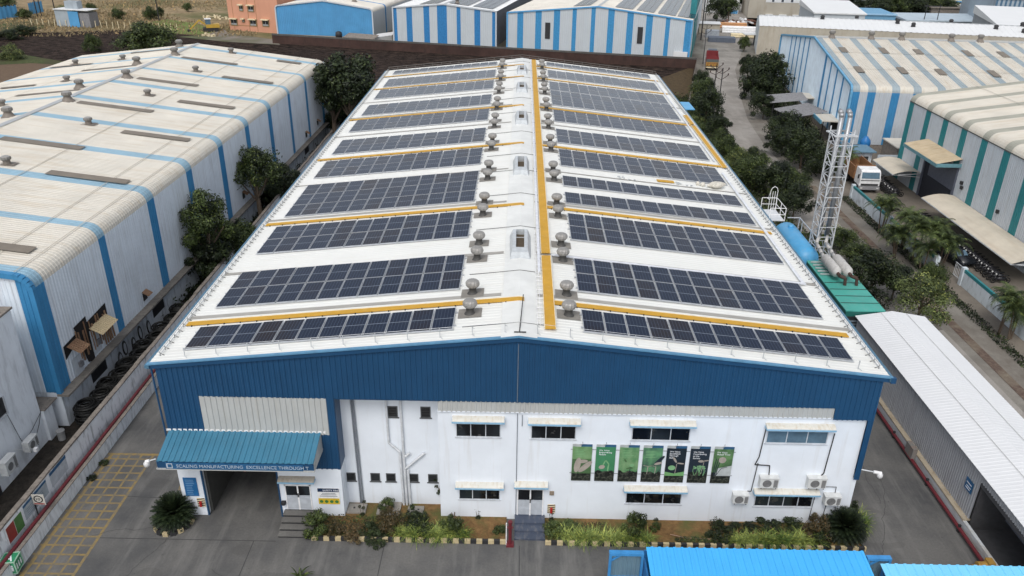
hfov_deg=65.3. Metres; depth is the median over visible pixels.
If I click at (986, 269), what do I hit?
motorcycle
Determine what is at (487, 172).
turbine ventilator
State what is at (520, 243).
ridge vent
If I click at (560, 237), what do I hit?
turbine ventilator
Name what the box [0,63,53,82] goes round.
light soil field
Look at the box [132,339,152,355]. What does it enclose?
pipe coil pile
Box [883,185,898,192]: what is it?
motorcycle
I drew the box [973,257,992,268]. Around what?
motorcycle
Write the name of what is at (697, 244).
solar array
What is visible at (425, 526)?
round shrub
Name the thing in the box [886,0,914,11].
broadleaf tree
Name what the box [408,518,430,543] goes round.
spider plant
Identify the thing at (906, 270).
broadleaf tree
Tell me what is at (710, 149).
roof walkway
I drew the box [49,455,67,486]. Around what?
wall board
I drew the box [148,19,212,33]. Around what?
lawn patch
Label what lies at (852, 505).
round shrub
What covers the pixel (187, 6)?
broadleaf tree
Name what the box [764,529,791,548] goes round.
spider plant
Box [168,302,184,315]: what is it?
pipe coil pile
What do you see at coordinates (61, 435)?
drain bucket
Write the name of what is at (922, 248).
areca palm
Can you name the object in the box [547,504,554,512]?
fire point board
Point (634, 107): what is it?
solar array
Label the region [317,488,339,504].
safety board
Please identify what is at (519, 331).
antenna rod
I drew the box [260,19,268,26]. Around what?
window
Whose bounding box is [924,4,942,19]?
pole frame
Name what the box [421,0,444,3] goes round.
solar array
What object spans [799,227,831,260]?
undergrowth
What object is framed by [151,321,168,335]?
pipe coil pile
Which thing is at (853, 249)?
broadleaf tree
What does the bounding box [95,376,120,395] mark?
pipe coil pile
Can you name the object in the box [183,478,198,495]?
notice board
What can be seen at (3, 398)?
window frame
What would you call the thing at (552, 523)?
round shrub
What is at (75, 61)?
turbine ventilator
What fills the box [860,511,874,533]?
spider plant
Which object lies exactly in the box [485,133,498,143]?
turbine ventilator
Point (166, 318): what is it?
pipe coil pile
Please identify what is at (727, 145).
broadleaf tree
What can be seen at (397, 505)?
manhole slab
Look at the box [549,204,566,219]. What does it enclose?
turbine ventilator
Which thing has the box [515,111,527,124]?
ridge vent
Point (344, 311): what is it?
roof walkway
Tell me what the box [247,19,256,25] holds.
window
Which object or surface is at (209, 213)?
broadleaf tree
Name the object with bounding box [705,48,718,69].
goods lorry
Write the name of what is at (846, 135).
flue tower
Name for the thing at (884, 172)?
yard wall
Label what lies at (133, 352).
pipe coil pile
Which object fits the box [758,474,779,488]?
air conditioner
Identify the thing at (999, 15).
grey hall
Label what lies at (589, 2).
solar array
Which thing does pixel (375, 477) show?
window
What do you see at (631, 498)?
window
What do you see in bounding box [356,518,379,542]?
round shrub
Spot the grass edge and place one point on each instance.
(10, 24)
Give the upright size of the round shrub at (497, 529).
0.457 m
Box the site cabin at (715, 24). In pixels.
[698,21,720,32]
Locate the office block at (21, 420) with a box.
[0,306,47,495]
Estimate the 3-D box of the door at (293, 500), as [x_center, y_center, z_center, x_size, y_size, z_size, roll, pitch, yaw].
[-11.695,11.474,43.794,1.420,1.700,0.120,1,26,0]
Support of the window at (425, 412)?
in the factory building at (492, 418)
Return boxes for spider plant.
[385,524,404,538]
[394,522,409,538]
[396,525,414,542]
[397,520,424,549]
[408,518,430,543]
[417,525,441,547]
[421,522,449,545]
[427,516,448,549]
[439,517,455,541]
[445,516,473,540]
[455,522,476,540]
[550,524,571,545]
[554,523,576,547]
[563,523,586,549]
[571,526,598,553]
[577,523,599,549]
[584,523,606,547]
[590,521,618,550]
[600,525,621,548]
[607,528,626,547]
[613,528,633,549]
[620,531,642,547]
[631,525,649,540]
[637,527,658,549]
[722,528,740,546]
[729,528,746,548]
[731,532,753,547]
[739,527,761,548]
[742,527,765,546]
[748,529,765,548]
[752,528,776,548]
[759,527,783,548]
[762,529,788,548]
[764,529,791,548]
[773,526,797,548]
[777,526,799,548]
[784,530,801,547]
[788,525,809,549]
[789,530,815,549]
[795,529,816,549]
[801,531,833,549]
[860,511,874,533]
[860,512,880,532]
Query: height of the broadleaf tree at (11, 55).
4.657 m
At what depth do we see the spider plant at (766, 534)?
42.84 m
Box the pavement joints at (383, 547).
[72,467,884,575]
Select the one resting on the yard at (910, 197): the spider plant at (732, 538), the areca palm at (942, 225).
the areca palm at (942, 225)
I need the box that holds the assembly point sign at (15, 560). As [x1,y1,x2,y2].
[0,551,23,573]
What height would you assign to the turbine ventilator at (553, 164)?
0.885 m
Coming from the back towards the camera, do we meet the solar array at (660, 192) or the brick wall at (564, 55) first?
the brick wall at (564, 55)
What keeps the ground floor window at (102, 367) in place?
in the striped warehouse at (106, 195)
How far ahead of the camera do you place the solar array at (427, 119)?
81.16 m
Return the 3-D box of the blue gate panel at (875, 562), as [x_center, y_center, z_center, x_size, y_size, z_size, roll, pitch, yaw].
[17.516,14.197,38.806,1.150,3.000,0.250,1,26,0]
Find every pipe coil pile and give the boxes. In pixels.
[72,397,99,425]
[89,386,113,404]
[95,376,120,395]
[108,365,130,385]
[115,356,137,373]
[129,347,146,360]
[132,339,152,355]
[145,330,161,340]
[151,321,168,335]
[163,312,176,321]
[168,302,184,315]
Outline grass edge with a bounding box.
[0,20,43,33]
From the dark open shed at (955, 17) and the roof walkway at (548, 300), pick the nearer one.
the roof walkway at (548, 300)
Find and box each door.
[284,484,312,509]
[517,489,543,514]
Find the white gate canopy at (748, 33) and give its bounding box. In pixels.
[742,32,755,44]
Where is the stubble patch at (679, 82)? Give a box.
[661,68,693,100]
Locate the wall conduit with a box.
[747,429,836,519]
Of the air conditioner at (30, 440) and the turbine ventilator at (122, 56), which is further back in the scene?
the turbine ventilator at (122, 56)
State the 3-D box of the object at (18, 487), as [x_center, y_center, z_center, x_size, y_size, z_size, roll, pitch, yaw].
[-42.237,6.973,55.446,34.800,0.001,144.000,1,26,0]
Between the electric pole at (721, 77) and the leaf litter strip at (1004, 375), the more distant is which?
the electric pole at (721, 77)
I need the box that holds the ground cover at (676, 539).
[323,514,849,543]
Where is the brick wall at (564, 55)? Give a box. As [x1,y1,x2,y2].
[272,33,696,68]
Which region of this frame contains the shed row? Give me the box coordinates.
[343,32,392,39]
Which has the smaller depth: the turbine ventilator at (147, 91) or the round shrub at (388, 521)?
the round shrub at (388, 521)
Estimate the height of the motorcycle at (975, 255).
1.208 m
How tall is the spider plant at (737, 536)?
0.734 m
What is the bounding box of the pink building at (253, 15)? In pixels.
[226,0,295,32]
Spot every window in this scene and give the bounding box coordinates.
[0,397,5,495]
[91,359,107,382]
[152,299,164,317]
[228,18,237,25]
[237,4,242,10]
[245,5,253,11]
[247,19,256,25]
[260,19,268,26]
[346,472,356,481]
[370,473,381,481]
[385,473,396,482]
[387,406,398,417]
[410,474,419,482]
[420,407,431,418]
[427,474,438,483]
[455,424,501,438]
[458,490,500,500]
[530,426,576,440]
[545,22,549,38]
[624,493,681,505]
[630,428,690,441]
[637,27,642,43]
[752,496,812,507]
[764,431,828,444]
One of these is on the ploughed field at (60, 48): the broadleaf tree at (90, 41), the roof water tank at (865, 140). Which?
the broadleaf tree at (90, 41)
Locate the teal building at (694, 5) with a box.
[690,0,699,56]
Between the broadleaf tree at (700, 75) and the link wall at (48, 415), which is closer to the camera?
the link wall at (48, 415)
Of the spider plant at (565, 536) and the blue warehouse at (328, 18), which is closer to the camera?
the spider plant at (565, 536)
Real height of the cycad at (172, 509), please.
1.741 m
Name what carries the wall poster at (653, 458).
attached to the factory building at (492, 418)
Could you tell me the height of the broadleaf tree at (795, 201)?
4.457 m
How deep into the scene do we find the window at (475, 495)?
43.78 m
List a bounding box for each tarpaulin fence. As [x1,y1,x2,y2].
[0,5,17,18]
[28,1,43,13]
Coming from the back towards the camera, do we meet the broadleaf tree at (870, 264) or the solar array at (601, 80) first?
the solar array at (601, 80)
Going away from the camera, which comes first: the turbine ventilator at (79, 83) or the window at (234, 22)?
the turbine ventilator at (79, 83)
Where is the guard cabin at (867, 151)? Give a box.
[837,144,876,169]
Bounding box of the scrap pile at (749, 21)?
[722,17,756,24]
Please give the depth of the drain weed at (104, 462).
48.20 m
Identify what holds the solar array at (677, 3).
on the striped warehouse at (604, 26)
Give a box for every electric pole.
[700,0,705,39]
[702,25,711,63]
[710,63,723,89]
[716,67,729,112]
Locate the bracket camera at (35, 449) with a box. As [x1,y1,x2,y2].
[15,447,38,451]
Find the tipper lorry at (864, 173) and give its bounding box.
[841,155,884,190]
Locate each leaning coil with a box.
[122,341,127,354]
[137,326,142,338]
[146,320,150,332]
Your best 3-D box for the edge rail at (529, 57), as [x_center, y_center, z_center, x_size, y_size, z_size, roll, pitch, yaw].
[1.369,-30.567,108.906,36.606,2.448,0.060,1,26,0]
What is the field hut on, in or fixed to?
on the dry grassland
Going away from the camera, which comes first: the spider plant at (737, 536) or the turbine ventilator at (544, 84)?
the spider plant at (737, 536)
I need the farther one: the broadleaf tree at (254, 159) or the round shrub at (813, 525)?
the broadleaf tree at (254, 159)
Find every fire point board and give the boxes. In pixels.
[197,498,205,506]
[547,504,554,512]
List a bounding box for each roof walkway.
[186,296,523,326]
[266,202,523,226]
[317,141,523,160]
[349,104,523,120]
[374,75,523,89]
[384,64,523,76]
[532,60,550,253]
[537,66,656,80]
[537,77,666,93]
[539,106,690,125]
[541,255,555,328]
[542,144,720,167]
[547,205,771,233]
[554,300,848,337]
[683,115,693,123]
[691,125,726,167]
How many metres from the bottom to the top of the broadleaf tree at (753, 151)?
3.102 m
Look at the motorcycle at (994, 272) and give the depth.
73.57 m
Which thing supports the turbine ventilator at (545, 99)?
on the factory building at (492, 418)
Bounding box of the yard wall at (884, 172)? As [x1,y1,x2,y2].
[876,155,897,175]
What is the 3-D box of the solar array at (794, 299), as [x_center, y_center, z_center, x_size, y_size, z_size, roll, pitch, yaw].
[10.629,-0.073,46.844,14.156,0.135,4.765,6,26,-2]
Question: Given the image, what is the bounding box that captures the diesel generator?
[806,234,885,327]
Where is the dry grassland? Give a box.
[0,0,276,38]
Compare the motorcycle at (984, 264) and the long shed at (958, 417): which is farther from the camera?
the motorcycle at (984, 264)
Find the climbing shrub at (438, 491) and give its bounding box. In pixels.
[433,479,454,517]
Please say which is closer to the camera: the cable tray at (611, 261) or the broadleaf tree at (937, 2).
the cable tray at (611, 261)
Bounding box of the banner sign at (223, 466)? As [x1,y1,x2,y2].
[165,462,307,470]
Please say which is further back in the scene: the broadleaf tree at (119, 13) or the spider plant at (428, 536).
the broadleaf tree at (119, 13)
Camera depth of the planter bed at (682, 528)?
43.85 m
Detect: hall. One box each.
[799,0,866,18]
[959,0,1023,16]
[972,5,1023,36]
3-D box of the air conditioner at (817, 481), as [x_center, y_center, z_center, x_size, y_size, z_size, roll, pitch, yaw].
[16.323,10.405,42.894,1.020,0.705,0.420,1,26,0]
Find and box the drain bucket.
[55,428,65,440]
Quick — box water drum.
[335,31,341,36]
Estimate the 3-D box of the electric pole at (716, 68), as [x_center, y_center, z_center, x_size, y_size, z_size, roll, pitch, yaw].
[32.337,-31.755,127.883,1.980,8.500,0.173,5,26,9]
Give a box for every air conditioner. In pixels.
[0,452,18,475]
[21,433,38,452]
[731,490,749,504]
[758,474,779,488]
[805,474,827,488]
[822,492,841,505]
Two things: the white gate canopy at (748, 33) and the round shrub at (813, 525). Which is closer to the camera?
the round shrub at (813, 525)
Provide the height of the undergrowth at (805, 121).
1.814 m
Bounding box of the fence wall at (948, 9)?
[929,7,959,12]
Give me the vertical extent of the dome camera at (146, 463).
0.509 m
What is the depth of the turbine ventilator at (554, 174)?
61.72 m
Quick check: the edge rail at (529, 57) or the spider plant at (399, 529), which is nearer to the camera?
the spider plant at (399, 529)
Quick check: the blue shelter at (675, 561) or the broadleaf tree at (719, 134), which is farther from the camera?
the broadleaf tree at (719, 134)
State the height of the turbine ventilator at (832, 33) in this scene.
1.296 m
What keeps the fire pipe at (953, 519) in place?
on the yard pavement
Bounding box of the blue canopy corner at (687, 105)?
[680,102,694,109]
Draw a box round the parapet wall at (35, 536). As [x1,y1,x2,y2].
[0,371,158,575]
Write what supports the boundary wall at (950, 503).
on the side ground at (1000, 356)
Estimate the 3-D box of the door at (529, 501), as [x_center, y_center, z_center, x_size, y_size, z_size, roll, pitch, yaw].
[0.998,11.770,43.915,1.450,1.830,0.120,1,26,0]
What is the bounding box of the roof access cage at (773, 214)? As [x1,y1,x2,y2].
[761,186,786,220]
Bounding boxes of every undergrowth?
[162,129,331,316]
[674,92,821,260]
[771,88,836,176]
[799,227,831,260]
[842,196,1023,367]
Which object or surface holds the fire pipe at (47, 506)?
on the parapet wall at (35, 536)
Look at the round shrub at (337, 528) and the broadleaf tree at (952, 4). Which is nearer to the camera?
the round shrub at (337, 528)
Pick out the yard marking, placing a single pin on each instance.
(42, 547)
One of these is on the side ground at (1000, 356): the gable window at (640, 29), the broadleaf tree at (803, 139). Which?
the broadleaf tree at (803, 139)
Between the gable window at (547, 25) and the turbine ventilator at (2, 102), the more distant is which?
the gable window at (547, 25)
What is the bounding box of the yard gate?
[952,262,962,278]
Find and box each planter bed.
[316,502,506,539]
[545,518,861,545]
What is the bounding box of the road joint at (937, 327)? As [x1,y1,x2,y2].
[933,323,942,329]
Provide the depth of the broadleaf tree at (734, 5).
230.59 m
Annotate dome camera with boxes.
[143,458,155,467]
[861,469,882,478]
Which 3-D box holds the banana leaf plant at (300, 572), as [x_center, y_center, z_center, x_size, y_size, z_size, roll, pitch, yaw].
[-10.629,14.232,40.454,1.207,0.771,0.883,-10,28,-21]
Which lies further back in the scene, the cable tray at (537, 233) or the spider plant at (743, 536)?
the cable tray at (537, 233)
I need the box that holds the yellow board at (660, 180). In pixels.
[656,179,673,182]
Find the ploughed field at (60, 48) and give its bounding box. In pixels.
[0,30,693,123]
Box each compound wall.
[849,184,940,265]
[957,267,1023,340]
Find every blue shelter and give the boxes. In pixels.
[642,546,873,575]
[880,563,1023,575]
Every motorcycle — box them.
[880,183,894,190]
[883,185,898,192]
[885,185,898,194]
[888,188,903,196]
[969,249,982,257]
[972,256,988,265]
[973,251,984,260]
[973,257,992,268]
[975,260,993,271]
[980,263,1000,273]
[982,264,1001,276]
[986,267,1004,279]
[990,270,1010,282]
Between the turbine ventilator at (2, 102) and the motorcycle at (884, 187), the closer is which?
the turbine ventilator at (2, 102)
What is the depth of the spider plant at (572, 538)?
42.95 m
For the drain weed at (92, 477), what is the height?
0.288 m
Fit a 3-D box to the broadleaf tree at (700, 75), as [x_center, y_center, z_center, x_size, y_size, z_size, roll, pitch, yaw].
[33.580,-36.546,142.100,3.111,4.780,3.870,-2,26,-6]
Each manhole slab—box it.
[346,503,367,513]
[376,502,401,515]
[407,506,423,513]
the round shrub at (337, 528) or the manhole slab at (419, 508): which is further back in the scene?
the manhole slab at (419, 508)
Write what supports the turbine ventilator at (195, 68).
on the striped warehouse at (106, 195)
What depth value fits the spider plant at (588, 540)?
42.79 m
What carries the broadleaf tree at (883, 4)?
on the industrial ground at (852, 1)
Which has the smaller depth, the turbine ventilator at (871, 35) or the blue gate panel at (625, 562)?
the blue gate panel at (625, 562)
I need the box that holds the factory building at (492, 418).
[144,58,896,540]
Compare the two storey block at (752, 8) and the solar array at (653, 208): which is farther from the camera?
the two storey block at (752, 8)
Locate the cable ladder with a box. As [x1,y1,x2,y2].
[534,230,543,324]
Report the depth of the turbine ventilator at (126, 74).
89.64 m
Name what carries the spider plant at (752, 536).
on the planter bed at (682, 528)
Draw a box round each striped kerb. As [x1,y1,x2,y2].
[153,518,194,536]
[311,535,505,543]
[545,540,866,550]
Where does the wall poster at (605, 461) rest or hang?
attached to the factory building at (492, 418)
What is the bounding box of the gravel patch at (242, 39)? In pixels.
[181,29,279,44]
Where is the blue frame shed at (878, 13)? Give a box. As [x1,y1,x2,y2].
[860,8,897,19]
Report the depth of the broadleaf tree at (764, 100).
126.83 m
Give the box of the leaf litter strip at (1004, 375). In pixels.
[810,186,1023,399]
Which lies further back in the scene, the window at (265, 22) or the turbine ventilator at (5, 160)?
the window at (265, 22)
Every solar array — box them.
[184,307,457,349]
[215,254,466,308]
[255,211,473,254]
[284,171,479,217]
[313,148,483,178]
[332,127,486,154]
[348,108,489,132]
[361,94,492,115]
[373,80,494,99]
[383,69,496,87]
[392,62,497,74]
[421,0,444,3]
[450,0,479,5]
[474,0,508,8]
[546,62,650,78]
[547,70,659,90]
[548,81,669,104]
[549,90,680,120]
[552,109,693,137]
[554,129,709,160]
[558,149,727,185]
[561,175,742,206]
[563,192,755,225]
[566,213,783,264]
[572,258,823,319]
[574,0,596,5]
[579,309,853,361]
[615,0,640,8]
[637,0,662,11]
[658,0,683,15]
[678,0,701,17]
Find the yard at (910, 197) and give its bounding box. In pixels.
[817,135,1023,359]
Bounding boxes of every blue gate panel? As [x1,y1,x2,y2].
[607,550,643,575]
[866,555,891,575]
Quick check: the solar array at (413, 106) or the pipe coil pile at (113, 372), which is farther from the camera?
the solar array at (413, 106)
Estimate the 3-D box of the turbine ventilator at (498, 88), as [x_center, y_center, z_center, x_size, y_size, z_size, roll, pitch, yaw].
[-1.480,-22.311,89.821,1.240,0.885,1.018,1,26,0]
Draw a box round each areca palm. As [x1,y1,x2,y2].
[836,144,861,163]
[864,193,905,233]
[877,219,912,256]
[889,205,925,246]
[900,215,940,260]
[903,234,945,267]
[919,215,956,251]
[928,226,972,265]
[988,281,1023,334]
[990,296,1023,339]
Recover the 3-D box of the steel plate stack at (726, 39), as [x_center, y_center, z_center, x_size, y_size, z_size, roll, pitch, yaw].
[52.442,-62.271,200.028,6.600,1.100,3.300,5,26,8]
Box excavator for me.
[188,18,219,31]
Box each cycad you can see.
[149,490,197,533]
[824,505,868,547]
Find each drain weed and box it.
[86,474,96,480]
[98,459,108,465]
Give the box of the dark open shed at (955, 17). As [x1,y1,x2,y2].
[891,12,972,22]
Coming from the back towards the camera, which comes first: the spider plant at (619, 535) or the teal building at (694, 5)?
the teal building at (694, 5)
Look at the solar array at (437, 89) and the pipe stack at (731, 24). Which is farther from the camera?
the pipe stack at (731, 24)
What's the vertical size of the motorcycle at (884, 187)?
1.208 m
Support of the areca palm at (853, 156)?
on the yard at (910, 197)
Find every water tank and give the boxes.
[777,217,818,263]
[860,136,873,161]
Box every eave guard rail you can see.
[159,70,389,355]
[655,74,880,368]
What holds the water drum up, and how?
on the industrial ground at (852, 1)
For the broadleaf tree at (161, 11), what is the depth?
221.62 m
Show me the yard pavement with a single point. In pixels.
(917, 523)
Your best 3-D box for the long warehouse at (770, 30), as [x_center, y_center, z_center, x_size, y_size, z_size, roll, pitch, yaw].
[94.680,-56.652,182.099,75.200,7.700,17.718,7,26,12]
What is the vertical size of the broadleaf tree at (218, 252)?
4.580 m
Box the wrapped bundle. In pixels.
[696,181,725,188]
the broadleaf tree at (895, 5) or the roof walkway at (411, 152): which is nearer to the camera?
the roof walkway at (411, 152)
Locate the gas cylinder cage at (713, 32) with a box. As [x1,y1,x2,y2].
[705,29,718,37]
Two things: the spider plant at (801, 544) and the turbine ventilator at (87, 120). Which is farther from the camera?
the turbine ventilator at (87, 120)
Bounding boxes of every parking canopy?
[873,157,920,177]
[921,194,1023,265]
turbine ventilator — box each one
[0,98,6,106]
[0,155,18,165]
[1,106,14,118]
[59,75,70,81]
[61,91,75,102]
[69,59,78,64]
[73,79,84,88]
[80,116,97,124]
[117,54,125,59]
[121,69,132,78]
[132,56,141,64]
[142,88,155,95]
[170,47,179,55]
[175,39,182,47]
[191,65,200,71]
[227,48,236,53]
[458,298,481,317]
[461,278,483,297]
[466,245,487,262]
[469,231,488,246]
[474,203,491,217]
[475,192,492,205]
[479,168,495,181]
[481,159,496,171]
[484,140,498,151]
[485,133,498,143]
[488,118,500,128]
[489,112,501,122]
[491,101,502,110]
[492,96,502,104]
[493,85,503,93]
[494,81,504,89]
[495,73,505,81]
[497,62,506,68]
[537,62,546,69]
[538,74,547,81]
[539,82,549,90]
[539,86,549,94]
[540,97,551,105]
[540,102,551,111]
[541,113,553,123]
[542,119,554,129]
[543,134,556,144]
[544,141,557,152]
[545,160,560,172]
[546,170,561,182]
[548,193,564,206]
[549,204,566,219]
[551,232,570,248]
[552,247,572,264]
[555,280,577,299]
[556,299,580,319]
[828,30,835,38]
[868,31,874,39]
[898,32,905,40]
[948,33,955,41]
[976,34,984,42]
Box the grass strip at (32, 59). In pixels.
[0,55,63,64]
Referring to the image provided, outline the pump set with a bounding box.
[972,557,995,565]
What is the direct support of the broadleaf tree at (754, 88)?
on the side ground at (1000, 356)
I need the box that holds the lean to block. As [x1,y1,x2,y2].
[880,138,901,154]
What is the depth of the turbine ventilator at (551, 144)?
69.08 m
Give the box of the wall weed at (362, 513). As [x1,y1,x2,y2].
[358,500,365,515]
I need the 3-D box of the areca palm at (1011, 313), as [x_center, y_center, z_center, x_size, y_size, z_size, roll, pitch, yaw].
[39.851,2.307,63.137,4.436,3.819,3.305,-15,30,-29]
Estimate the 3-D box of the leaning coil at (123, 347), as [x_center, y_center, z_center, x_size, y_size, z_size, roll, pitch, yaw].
[-27.910,4.326,57.622,0.178,1.085,1.090,-6,27,-13]
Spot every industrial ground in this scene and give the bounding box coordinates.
[392,0,929,39]
[805,93,904,135]
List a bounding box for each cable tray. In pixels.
[530,60,540,271]
[551,254,805,284]
[654,79,714,161]
[721,173,804,283]
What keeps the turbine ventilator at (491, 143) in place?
on the factory building at (492, 418)
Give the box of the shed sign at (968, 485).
[964,476,973,494]
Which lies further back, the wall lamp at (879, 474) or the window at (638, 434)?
the wall lamp at (879, 474)
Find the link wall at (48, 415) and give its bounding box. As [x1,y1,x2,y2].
[36,397,58,439]
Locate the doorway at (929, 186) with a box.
[918,158,952,196]
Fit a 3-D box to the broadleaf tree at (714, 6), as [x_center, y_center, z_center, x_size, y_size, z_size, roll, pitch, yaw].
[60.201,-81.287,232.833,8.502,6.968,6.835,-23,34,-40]
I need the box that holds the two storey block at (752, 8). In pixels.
[741,0,804,17]
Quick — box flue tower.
[809,108,857,260]
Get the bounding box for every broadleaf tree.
[0,0,17,6]
[0,29,24,39]
[0,42,26,60]
[13,25,37,35]
[14,8,32,18]
[80,33,103,51]
[85,3,96,11]
[108,8,126,19]
[108,20,177,51]
[141,6,159,19]
[155,6,164,16]
[177,187,235,262]
[181,2,193,10]
[184,235,234,276]
[214,216,256,253]
[233,145,286,215]
[260,160,300,204]
[260,183,287,210]
[311,51,375,115]
[314,74,347,133]
[324,108,347,129]
[328,79,370,122]
[689,76,718,103]
[689,86,725,121]
[691,115,704,124]
[692,69,709,85]
[698,123,713,136]
[703,114,732,134]
[705,0,728,20]
[706,128,730,144]
[711,134,745,157]
[718,0,740,21]
[724,152,742,168]
[728,147,749,169]
[729,155,768,188]
[737,35,751,51]
[737,146,772,164]
[738,48,795,94]
[738,54,756,76]
[739,69,786,99]
[746,172,776,189]
[747,91,779,118]
[750,159,798,199]
[762,109,803,143]
[762,125,793,153]
[766,166,809,194]
[767,184,793,205]
[769,52,789,81]
[774,181,819,220]
[780,124,825,168]
[794,170,813,188]
[805,145,838,178]
[820,224,849,243]
[822,227,868,249]
[837,241,879,264]
[848,247,908,308]
[853,0,864,7]
[863,0,890,10]
[878,264,919,300]
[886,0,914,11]
[893,269,956,325]
[899,0,931,12]
[914,261,953,288]
[928,0,959,6]
[943,1,957,6]
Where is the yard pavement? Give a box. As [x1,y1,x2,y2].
[16,386,978,575]
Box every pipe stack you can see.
[720,22,746,27]
[721,26,755,32]
[730,33,753,37]
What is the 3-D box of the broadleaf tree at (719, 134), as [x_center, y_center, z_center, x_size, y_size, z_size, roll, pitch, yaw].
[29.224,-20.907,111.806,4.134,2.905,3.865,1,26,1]
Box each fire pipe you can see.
[0,369,154,568]
[876,408,983,560]
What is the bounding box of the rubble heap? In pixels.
[202,32,215,36]
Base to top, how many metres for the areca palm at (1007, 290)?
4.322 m
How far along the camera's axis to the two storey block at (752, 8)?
241.81 m
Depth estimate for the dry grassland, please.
239.16 m
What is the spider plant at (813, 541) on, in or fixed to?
on the planter bed at (682, 528)
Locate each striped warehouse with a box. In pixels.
[0,43,329,425]
[392,0,531,46]
[506,0,702,56]
[777,34,1023,151]
[893,81,1023,272]
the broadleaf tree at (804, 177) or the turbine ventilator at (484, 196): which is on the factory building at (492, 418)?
the turbine ventilator at (484, 196)
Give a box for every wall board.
[5,510,25,544]
[22,480,48,519]
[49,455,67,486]
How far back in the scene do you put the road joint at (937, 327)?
65.40 m
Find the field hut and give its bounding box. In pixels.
[53,0,98,27]
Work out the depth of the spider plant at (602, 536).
42.84 m
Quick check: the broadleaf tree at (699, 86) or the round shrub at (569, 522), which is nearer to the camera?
the round shrub at (569, 522)
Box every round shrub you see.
[301,507,328,540]
[326,519,342,536]
[341,523,367,544]
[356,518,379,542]
[365,526,389,550]
[376,505,406,534]
[377,497,394,511]
[403,504,429,530]
[415,517,434,536]
[437,513,463,537]
[492,524,505,534]
[542,519,567,539]
[557,518,578,534]
[620,510,646,538]
[649,521,660,532]
[704,516,732,544]
[727,521,752,535]
[745,517,773,536]
[769,516,802,535]
[800,512,832,543]
[811,522,834,549]
[850,500,860,513]
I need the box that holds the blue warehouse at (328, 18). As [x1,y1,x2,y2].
[274,0,411,37]
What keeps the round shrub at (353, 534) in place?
on the planter bed at (484, 528)
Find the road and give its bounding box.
[701,3,1023,418]
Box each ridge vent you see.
[510,229,530,258]
[513,156,528,175]
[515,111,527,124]
[516,82,527,92]
[517,65,526,74]
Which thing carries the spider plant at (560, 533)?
on the planter bed at (682, 528)
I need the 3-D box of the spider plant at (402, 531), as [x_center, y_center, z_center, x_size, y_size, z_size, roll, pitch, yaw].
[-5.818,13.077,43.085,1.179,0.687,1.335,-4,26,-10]
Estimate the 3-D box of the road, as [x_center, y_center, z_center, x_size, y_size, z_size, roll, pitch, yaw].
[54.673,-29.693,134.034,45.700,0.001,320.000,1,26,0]
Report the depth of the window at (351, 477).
44.57 m
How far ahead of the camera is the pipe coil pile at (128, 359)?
56.37 m
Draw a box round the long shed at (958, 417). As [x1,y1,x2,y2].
[856,311,1023,565]
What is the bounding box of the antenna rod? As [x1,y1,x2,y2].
[514,294,525,332]
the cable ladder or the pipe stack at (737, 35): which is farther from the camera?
the pipe stack at (737, 35)
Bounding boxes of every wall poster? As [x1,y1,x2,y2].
[569,444,593,480]
[594,442,615,480]
[616,445,640,481]
[640,445,664,481]
[662,443,688,482]
[686,446,710,482]
[710,446,735,482]
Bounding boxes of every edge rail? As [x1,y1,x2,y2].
[183,322,861,370]
[388,55,655,73]
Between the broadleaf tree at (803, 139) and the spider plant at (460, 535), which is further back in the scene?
the broadleaf tree at (803, 139)
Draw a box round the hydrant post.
[506,520,513,547]
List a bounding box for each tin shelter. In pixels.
[768,92,807,117]
[774,103,826,134]
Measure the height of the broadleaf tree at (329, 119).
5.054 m
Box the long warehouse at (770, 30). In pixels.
[754,15,1023,54]
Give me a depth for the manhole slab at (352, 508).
44.77 m
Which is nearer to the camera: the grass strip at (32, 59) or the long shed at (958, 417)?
the long shed at (958, 417)
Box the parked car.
[935,246,976,267]
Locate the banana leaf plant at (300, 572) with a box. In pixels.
[290,566,312,575]
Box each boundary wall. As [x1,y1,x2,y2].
[0,121,341,558]
[877,397,998,565]
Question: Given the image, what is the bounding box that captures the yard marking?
[18,453,180,575]
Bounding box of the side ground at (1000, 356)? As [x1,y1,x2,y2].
[692,32,1023,522]
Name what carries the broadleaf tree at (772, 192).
on the side ground at (1000, 356)
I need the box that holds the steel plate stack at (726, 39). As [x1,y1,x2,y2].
[707,36,735,42]
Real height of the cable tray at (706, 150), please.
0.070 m
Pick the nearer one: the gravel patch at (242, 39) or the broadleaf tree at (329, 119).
the broadleaf tree at (329, 119)
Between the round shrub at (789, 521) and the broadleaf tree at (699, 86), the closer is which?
the round shrub at (789, 521)
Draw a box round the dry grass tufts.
[0,0,256,36]
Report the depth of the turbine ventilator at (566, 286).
43.69 m
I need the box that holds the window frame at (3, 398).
[0,396,8,420]
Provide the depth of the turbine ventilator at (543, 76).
95.98 m
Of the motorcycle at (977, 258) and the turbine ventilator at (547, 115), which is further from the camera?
the turbine ventilator at (547, 115)
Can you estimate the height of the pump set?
0.750 m
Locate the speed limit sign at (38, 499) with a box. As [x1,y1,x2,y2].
[31,493,45,519]

